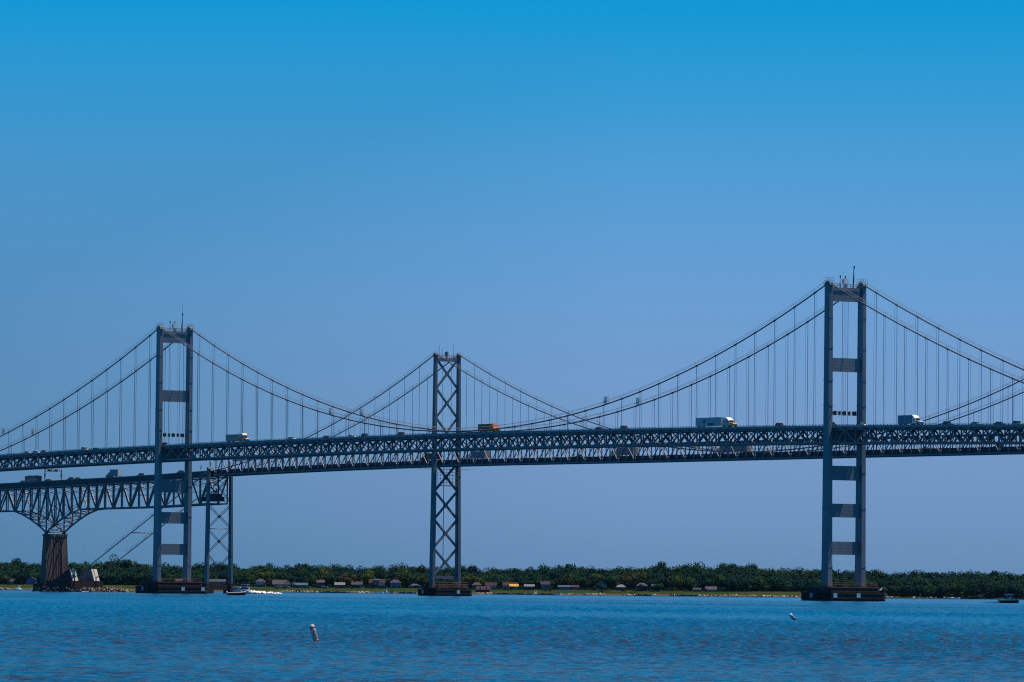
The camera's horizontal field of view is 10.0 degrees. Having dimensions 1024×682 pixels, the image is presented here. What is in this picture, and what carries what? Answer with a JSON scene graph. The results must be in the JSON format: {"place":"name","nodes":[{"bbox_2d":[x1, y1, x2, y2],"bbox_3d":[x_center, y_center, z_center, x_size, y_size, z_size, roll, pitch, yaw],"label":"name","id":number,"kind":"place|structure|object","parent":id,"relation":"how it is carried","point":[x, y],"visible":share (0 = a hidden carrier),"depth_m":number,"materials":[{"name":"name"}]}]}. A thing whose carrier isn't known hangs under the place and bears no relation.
{"place":"outdoors","nodes":[
{"label":"outdoors","id":0,"kind":"place"},
{"bbox_2d":[0,590,1023,681],"bbox_3d":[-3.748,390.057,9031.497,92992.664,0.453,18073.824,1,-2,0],"label":"water","id":1,"kind":"structure","parent":0,"point":[147,637],"depth_m":297.50,"materials":[{"name":"blue liquid"}]},
{"bbox_2d":[32,586,134,591],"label":"riprap","id":2,"kind":"object","parent":1,"relation":"in","point":[89,588],"visible":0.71,"depth_m":2835.22,"materials":[{"name":"grey stone"}]},
{"bbox_2d":[226,587,245,594],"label":"motorboat","id":3,"kind":"object","parent":1,"relation":"on","point":[237,592],"visible":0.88,"depth_m":2077.00,"materials":[{"name":"beige paint"}]},
{"bbox_2d":[233,582,252,593],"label":"cabin cruiser","id":4,"kind":"object","parent":1,"relation":"on","point":[246,589],"visible":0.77,"depth_m":2696.29,"materials":[{"name":"white paint"}]},
{"bbox_2d":[248,590,281,593],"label":"wake foam","id":5,"kind":"object","parent":1,"relation":"on","point":[257,592],"visible":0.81,"depth_m":2696.06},
{"bbox_2d":[309,624,318,640],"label":"marker buoy","id":6,"kind":"object","parent":1,"relation":"on","point":[313,632],"visible":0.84,"depth_m":276.57,"materials":[{"name":"white plastic"}]},
{"bbox_2d":[0,266,1023,600],"bbox_3d":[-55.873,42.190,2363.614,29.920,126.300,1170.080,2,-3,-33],"label":"suspension bridge","id":7,"kind":"structure","parent":1,"relation":"in","point":[830,432],"depth_m":2218.69,"materials":[{"name":"paint"}]},
{"bbox_2d":[162,433,185,436],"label":"signal gantry","id":8,"kind":"object","parent":7,"relation":"attached to","point":[172,434],"visible":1,"depth_m":2502.14,"materials":[{"name":"metal"}]},
{"bbox_2d":[227,433,249,441],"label":"box truck","id":9,"kind":"object","parent":7,"relation":"on","point":[236,437],"visible":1,"depth_m":2446.58,"materials":[{"name":"beige paint"}]},
{"bbox_2d":[478,424,500,431],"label":"box truck","id":10,"kind":"object","parent":7,"relation":"on","point":[483,425],"visible":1,"depth_m":2282.39,"materials":[{"name":"orange paint"}]},
{"bbox_2d":[696,417,736,426],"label":"semi truck","id":11,"kind":"object","parent":7,"relation":"on","point":[721,421],"visible":1,"depth_m":2151.28,"materials":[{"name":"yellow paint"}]},
{"bbox_2d":[833,411,857,415],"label":"signal gantry","id":12,"kind":"object","parent":7,"relation":"attached to","point":[854,413],"visible":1,"depth_m":2092.46,"materials":[{"name":"metal"}]},
{"bbox_2d":[898,414,923,424],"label":"box truck","id":13,"kind":"object","parent":7,"relation":"on","point":[907,419],"visible":1,"depth_m":2051.60,"materials":[{"name":"white paint"}]},
{"bbox_2d":[0,344,1023,595],"bbox_3d":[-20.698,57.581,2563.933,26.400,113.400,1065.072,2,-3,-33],"label":"suspension bridge","id":14,"kind":"structure","parent":1,"relation":"in","point":[56,572],"depth_m":2597.00,"materials":[{"name":"metal"}]},
{"bbox_2d":[25,475,41,481],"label":"bus","id":15,"kind":"object","parent":14,"relation":"on","point":[30,478],"visible":1,"depth_m":2893.16,"materials":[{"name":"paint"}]},
{"bbox_2d":[44,469,61,481],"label":"sign gantry","id":16,"kind":"object","parent":14,"relation":"on","point":[52,470],"visible":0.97,"depth_m":2883.37,"materials":[{"name":"metal"}]},
{"bbox_2d":[106,469,121,476],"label":"box truck","id":17,"kind":"object","parent":14,"relation":"on","point":[114,472],"visible":1,"depth_m":2822.78,"materials":[{"name":"white paint"}]},
{"bbox_2d":[421,453,441,460],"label":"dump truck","id":18,"kind":"object","parent":14,"relation":"on","point":[426,456],"visible":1,"depth_m":2582.63,"materials":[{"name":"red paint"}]},
{"bbox_2d":[464,451,489,458],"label":"semi truck","id":19,"kind":"object","parent":14,"relation":"on","point":[478,453],"visible":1,"depth_m":2548.95,"materials":[{"name":"white paint"}]},
{"bbox_2d":[611,447,637,455],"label":"semi truck","id":20,"kind":"object","parent":14,"relation":"on","point":[624,452],"visible":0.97,"depth_m":2452.41,"materials":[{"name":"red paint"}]},
{"bbox_2d":[713,446,751,453],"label":"semi truck","id":21,"kind":"object","parent":14,"relation":"on","point":[734,448],"visible":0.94,"depth_m":2386.00,"materials":[{"name":"white paint"}]},
{"bbox_2d":[789,613,796,619],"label":"mooring buoy","id":22,"kind":"object","parent":1,"relation":"on","point":[791,616],"visible":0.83,"depth_m":544.29,"materials":[{"name":"white plastic"}]},
{"bbox_2d":[998,594,1018,602],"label":"motorboat","id":23,"kind":"object","parent":1,"relation":"on","point":[1009,600],"visible":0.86,"depth_m":1982.21,"materials":[{"name":"beige paint"}]},
{"bbox_2d":[0,584,1023,598],"bbox_3d":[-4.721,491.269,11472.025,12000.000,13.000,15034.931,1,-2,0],"label":"ground","id":24,"kind":"structure","parent":0,"point":[614,592],"depth_m":4010.16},
{"bbox_2d":[0,576,9,584],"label":"broadleaf tree","id":25,"kind":"object","parent":24,"relation":"on","point":[4,579],"visible":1,"depth_m":4025.16,"materials":[{"name":"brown plant"}]},
{"bbox_2d":[7,579,13,584],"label":"house","id":26,"kind":"structure","parent":24,"relation":"on","point":[10,582],"depth_m":4043.39,"materials":[{"name":"grey"}]},
{"bbox_2d":[26,576,36,584],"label":"house","id":27,"kind":"structure","parent":24,"relation":"on","point":[31,580],"depth_m":4038.37,"materials":[{"name":"blue"}]},
{"bbox_2d":[209,579,225,584],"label":"house","id":28,"kind":"structure","parent":24,"relation":"on","point":[218,581],"depth_m":4042.06,"materials":[{"name":"grey"}]},
{"bbox_2d":[239,572,253,583],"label":"broadleaf tree","id":29,"kind":"object","parent":24,"relation":"on","point":[246,577],"visible":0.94,"depth_m":4039.49,"materials":[{"name":"green plant"}]},
{"bbox_2d":[254,579,265,586],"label":"house","id":30,"kind":"structure","parent":24,"relation":"on","point":[259,582],"depth_m":4027.41,"materials":[{"name":"grey"}]},
{"bbox_2d":[253,569,274,579],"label":"broadleaf tree","id":31,"kind":"object","parent":24,"relation":"on","point":[265,575],"visible":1,"depth_m":4045.65,"materials":[{"name":"green plant"}]},
{"bbox_2d":[266,578,271,584],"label":"broadleaf tree","id":32,"kind":"object","parent":24,"relation":"on","point":[269,580],"visible":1,"depth_m":4034.71,"materials":[{"name":"green plant"}]},
{"bbox_2d":[272,580,286,587],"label":"house","id":33,"kind":"structure","parent":24,"relation":"on","point":[275,583],"depth_m":4030.21,"materials":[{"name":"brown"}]},
{"bbox_2d":[275,571,289,580],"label":"broadleaf tree","id":34,"kind":"object","parent":24,"relation":"on","point":[282,576],"visible":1,"depth_m":4044.60,"materials":[{"name":"green plant"}]},
{"bbox_2d":[284,580,290,587],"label":"house","id":35,"kind":"structure","parent":24,"relation":"on","point":[287,583],"depth_m":4022.34,"materials":[{"name":"white"}]},
{"bbox_2d":[292,583,307,587],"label":"house","id":36,"kind":"structure","parent":24,"relation":"on","point":[301,585],"depth_m":4026.85,"materials":[{"name":"blue"}]},
{"bbox_2d":[291,568,309,576],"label":"broadleaf tree","id":37,"kind":"object","parent":24,"relation":"on","point":[299,573],"visible":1,"depth_m":4056.46,"materials":[{"name":"green plant"}]},
{"bbox_2d":[304,573,317,587],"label":"broadleaf tree","id":38,"kind":"object","parent":24,"relation":"on","point":[312,578],"visible":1,"depth_m":4042.93,"materials":[{"name":"green plant"}]},
{"bbox_2d":[317,578,324,587],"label":"house","id":39,"kind":"structure","parent":24,"relation":"on","point":[320,583],"depth_m":4029.46,"materials":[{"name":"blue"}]},
{"bbox_2d":[316,567,332,579],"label":"broadleaf tree","id":40,"kind":"object","parent":24,"relation":"on","point":[321,573],"visible":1,"depth_m":4059.92,"materials":[{"name":"green plant"}]},
{"bbox_2d":[322,573,334,587],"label":"broadleaf tree","id":41,"kind":"object","parent":24,"relation":"on","point":[329,578],"visible":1,"depth_m":4044.85,"materials":[{"name":"green plant"}]},
{"bbox_2d":[320,591,345,592],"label":"bulkhead","id":42,"kind":"object","parent":24,"relation":"on","point":[332,592],"visible":0.56,"depth_m":3992.99,"materials":[{"name":"metal"}]},
{"bbox_2d":[334,582,344,587],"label":"house","id":43,"kind":"structure","parent":24,"relation":"on","point":[340,584],"depth_m":4027.44,"materials":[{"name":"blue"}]},
{"bbox_2d":[338,573,356,587],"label":"broadleaf tree","id":44,"kind":"object","parent":24,"relation":"on","point":[344,578],"visible":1,"depth_m":4040.85,"materials":[{"name":"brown plant"}]},
{"bbox_2d":[348,571,364,580],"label":"broadleaf tree","id":45,"kind":"object","parent":24,"relation":"on","point":[359,575],"visible":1,"depth_m":4056.42,"materials":[{"name":"green plant"}]},
{"bbox_2d":[351,580,362,587],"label":"house","id":46,"kind":"structure","parent":24,"relation":"on","point":[354,584],"depth_m":4027.41,"materials":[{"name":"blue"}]},
{"bbox_2d":[361,569,375,583],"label":"broadleaf tree","id":47,"kind":"object","parent":24,"relation":"on","point":[368,576],"visible":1,"depth_m":4049.81,"materials":[{"name":"green plant"}]},
{"bbox_2d":[369,579,384,587],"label":"house","id":48,"kind":"structure","parent":24,"relation":"on","point":[380,582],"depth_m":4026.85,"materials":[{"name":"blue"}]},
{"bbox_2d":[370,565,384,578],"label":"broadleaf tree","id":49,"kind":"object","parent":24,"relation":"on","point":[378,574],"visible":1,"depth_m":4059.82,"materials":[{"name":"green plant"}]},
{"bbox_2d":[390,580,400,587],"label":"house","id":50,"kind":"structure","parent":24,"relation":"on","point":[395,583],"depth_m":4027.42,"materials":[{"name":"blue"}]},
{"bbox_2d":[393,570,413,587],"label":"broadleaf tree","id":51,"kind":"object","parent":24,"relation":"on","point":[400,578],"visible":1,"depth_m":4049.42,"materials":[{"name":"green plant"}]},
{"bbox_2d":[398,591,415,593],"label":"bulkhead","id":52,"kind":"object","parent":24,"relation":"on","point":[400,592],"visible":0.61,"depth_m":3993.84,"materials":[{"name":"metal"}]},
{"bbox_2d":[406,573,421,583],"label":"broadleaf tree","id":53,"kind":"object","parent":24,"relation":"on","point":[412,580],"visible":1,"depth_m":4044.05,"materials":[{"name":"green plant"}]},
{"bbox_2d":[410,584,420,587],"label":"house","id":54,"kind":"structure","parent":24,"relation":"on","point":[414,585],"depth_m":4027.37,"materials":[{"name":"grey"}]},
{"bbox_2d":[414,573,428,587],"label":"broadleaf tree","id":55,"kind":"object","parent":24,"relation":"on","point":[424,579],"visible":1,"depth_m":4040.72,"materials":[{"name":"green plant"}]},
{"bbox_2d":[461,574,475,586],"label":"broadleaf tree","id":56,"kind":"object","parent":24,"relation":"on","point":[467,579],"visible":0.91,"depth_m":4044.62,"materials":[{"name":"green plant"}]},
{"bbox_2d":[0,587,944,598],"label":"riprap","id":57,"kind":"object","parent":24,"relation":"on","point":[310,591],"visible":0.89,"depth_m":3996.60,"materials":[{"name":"grey stone"}]},
{"bbox_2d":[472,582,480,588],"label":"house","id":58,"kind":"structure","parent":24,"relation":"on","point":[474,584],"depth_m":4027.54,"materials":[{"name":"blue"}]},
{"bbox_2d":[471,576,485,584],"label":"broadleaf tree","id":59,"kind":"object","parent":24,"relation":"on","point":[479,580],"visible":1,"depth_m":4039.61,"materials":[{"name":"green plant"}]},
{"bbox_2d":[476,586,489,592],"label":"boathouse","id":60,"kind":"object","parent":24,"relation":"on","point":[483,588],"visible":1,"depth_m":4005.32,"materials":[{"name":"brown"}]},
{"bbox_2d":[245,583,726,591],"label":"shrubbery","id":61,"kind":"object","parent":24,"relation":"on","point":[551,588],"visible":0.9,"depth_m":4022.02,"materials":[{"name":"green plant"}]},
{"bbox_2d":[485,582,496,589],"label":"house","id":62,"kind":"structure","parent":24,"relation":"on","point":[492,584],"depth_m":4027.98,"materials":[{"name":"brown"}]},
{"bbox_2d":[497,579,508,585],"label":"broadleaf tree","id":63,"kind":"object","parent":24,"relation":"on","point":[504,580],"visible":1,"depth_m":4037.24,"materials":[{"name":"green plant"}]},
{"bbox_2d":[502,582,518,589],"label":"house","id":64,"kind":"structure","parent":24,"relation":"on","point":[515,585],"depth_m":4027.01,"materials":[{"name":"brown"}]},
{"bbox_2d":[0,553,1023,596],"bbox_3d":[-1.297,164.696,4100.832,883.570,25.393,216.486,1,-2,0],"label":"woods","id":65,"kind":"object","parent":24,"relation":"on","point":[749,578],"visible":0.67,"depth_m":4081.79,"materials":[{"name":"green plant"}]},
{"bbox_2d":[493,593,531,594],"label":"bulkhead","id":66,"kind":"object","parent":24,"relation":"on","point":[513,593],"visible":0.59,"depth_m":3996.72,"materials":[{"name":"metal"}]},
{"bbox_2d":[512,575,527,589],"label":"broadleaf tree","id":67,"kind":"object","parent":24,"relation":"on","point":[520,580],"visible":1,"depth_m":4045.18,"materials":[{"name":"green plant"}]},
{"bbox_2d":[524,584,534,589],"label":"house","id":68,"kind":"structure","parent":24,"relation":"on","point":[529,587],"depth_m":4027.40,"materials":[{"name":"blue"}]},
{"bbox_2d":[533,579,540,587],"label":"broadleaf tree","id":69,"kind":"object","parent":24,"relation":"on","point":[537,583],"visible":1,"depth_m":4034.94,"materials":[{"name":"green plant"}]},
{"bbox_2d":[540,579,549,588],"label":"house","id":70,"kind":"structure","parent":24,"relation":"on","point":[545,584],"depth_m":4027.49,"materials":[{"name":"blue"}]},
{"bbox_2d":[550,578,557,589],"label":"broadleaf tree","id":71,"kind":"object","parent":24,"relation":"on","point":[554,582],"visible":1,"depth_m":4036.73,"materials":[{"name":"green plant"}]},
{"bbox_2d":[558,585,570,589],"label":"house","id":72,"kind":"structure","parent":24,"relation":"on","point":[564,587],"depth_m":4027.41,"materials":[{"name":"blue"}]},
{"bbox_2d":[561,574,573,584],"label":"broadleaf tree","id":73,"kind":"object","parent":24,"relation":"on","point":[567,580],"visible":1,"depth_m":4050.98,"materials":[{"name":"green plant"}]},
{"bbox_2d":[572,585,578,589],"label":"house","id":74,"kind":"structure","parent":24,"relation":"on","point":[575,587],"depth_m":4027.41,"materials":[{"name":"grey"}]},
{"bbox_2d":[574,577,589,587],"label":"broadleaf tree","id":75,"kind":"object","parent":24,"relation":"on","point":[582,582],"visible":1,"depth_m":4044.66,"materials":[{"name":"green plant"}]},
{"bbox_2d":[589,574,603,589],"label":"broadleaf tree","id":76,"kind":"object","parent":24,"relation":"on","point":[596,577],"visible":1,"depth_m":4053.18,"materials":[{"name":"green plant"}]},
{"bbox_2d":[596,584,605,590],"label":"broadleaf tree","id":77,"kind":"object","parent":24,"relation":"on","point":[601,586],"visible":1,"depth_m":4016.86,"materials":[{"name":"green plant"}]},
{"bbox_2d":[597,581,606,589],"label":"house","id":78,"kind":"structure","parent":24,"relation":"on","point":[602,582],"depth_m":4027.33,"materials":[{"name":"blue"}]},
{"bbox_2d":[602,576,617,588],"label":"broadleaf tree","id":79,"kind":"object","parent":24,"relation":"on","point":[611,580],"visible":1,"depth_m":4045.12,"materials":[{"name":"green plant"}]},
{"bbox_2d":[616,583,624,590],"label":"house","id":80,"kind":"structure","parent":24,"relation":"on","point":[619,587],"depth_m":4027.43,"materials":[{"name":"blue"}]},
{"bbox_2d":[618,571,635,589],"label":"broadleaf tree","id":81,"kind":"object","parent":24,"relation":"on","point":[628,580],"visible":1,"depth_m":4044.62,"materials":[{"name":"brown plant"}]},
{"bbox_2d":[632,568,647,584],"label":"broadleaf tree","id":82,"kind":"object","parent":24,"relation":"on","point":[641,577],"visible":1,"depth_m":4053.71,"materials":[{"name":"green plant"}]},
{"bbox_2d":[636,583,647,590],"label":"house","id":83,"kind":"structure","parent":24,"relation":"on","point":[644,584],"depth_m":4027.46,"materials":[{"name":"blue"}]},
{"bbox_2d":[639,584,647,590],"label":"broadleaf tree","id":84,"kind":"object","parent":24,"relation":"on","point":[642,587],"visible":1,"depth_m":4021.22,"materials":[{"name":"green plant"}]},
{"bbox_2d":[651,583,663,591],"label":"broadleaf tree","id":85,"kind":"object","parent":24,"relation":"on","point":[658,586],"visible":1,"depth_m":4021.27,"materials":[{"name":"green plant"}]},
{"bbox_2d":[654,576,668,590],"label":"broadleaf tree","id":86,"kind":"object","parent":24,"relation":"on","point":[663,581],"visible":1,"depth_m":4040.28,"materials":[{"name":"green plant"}]},
{"bbox_2d":[670,575,683,590],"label":"broadleaf tree","id":87,"kind":"object","parent":24,"relation":"on","point":[677,580],"visible":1,"depth_m":4043.64,"materials":[{"name":"green plant"}]},
{"bbox_2d":[685,576,696,588],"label":"broadleaf tree","id":88,"kind":"object","parent":24,"relation":"on","point":[689,582],"visible":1,"depth_m":4040.56,"materials":[{"name":"green plant"}]},
{"bbox_2d":[693,588,700,591],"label":"shed","id":89,"kind":"structure","parent":24,"relation":"on","point":[696,589],"depth_m":4027.33,"materials":[{"name":"grey"}]},
{"bbox_2d":[705,586,716,591],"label":"house","id":90,"kind":"structure","parent":24,"relation":"on","point":[710,589],"depth_m":4027.39,"materials":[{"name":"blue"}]},
{"bbox_2d":[709,574,723,591],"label":"broadleaf tree","id":91,"kind":"object","parent":24,"relation":"on","point":[714,582],"visible":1,"depth_m":4044.80,"materials":[{"name":"green plant"}]},
{"bbox_2d":[0,0,1023,576],"label":"sky","id":92,"kind":"structure","parent":0,"point":[590,201],"materials":[{"name":"blue"}]}
]}

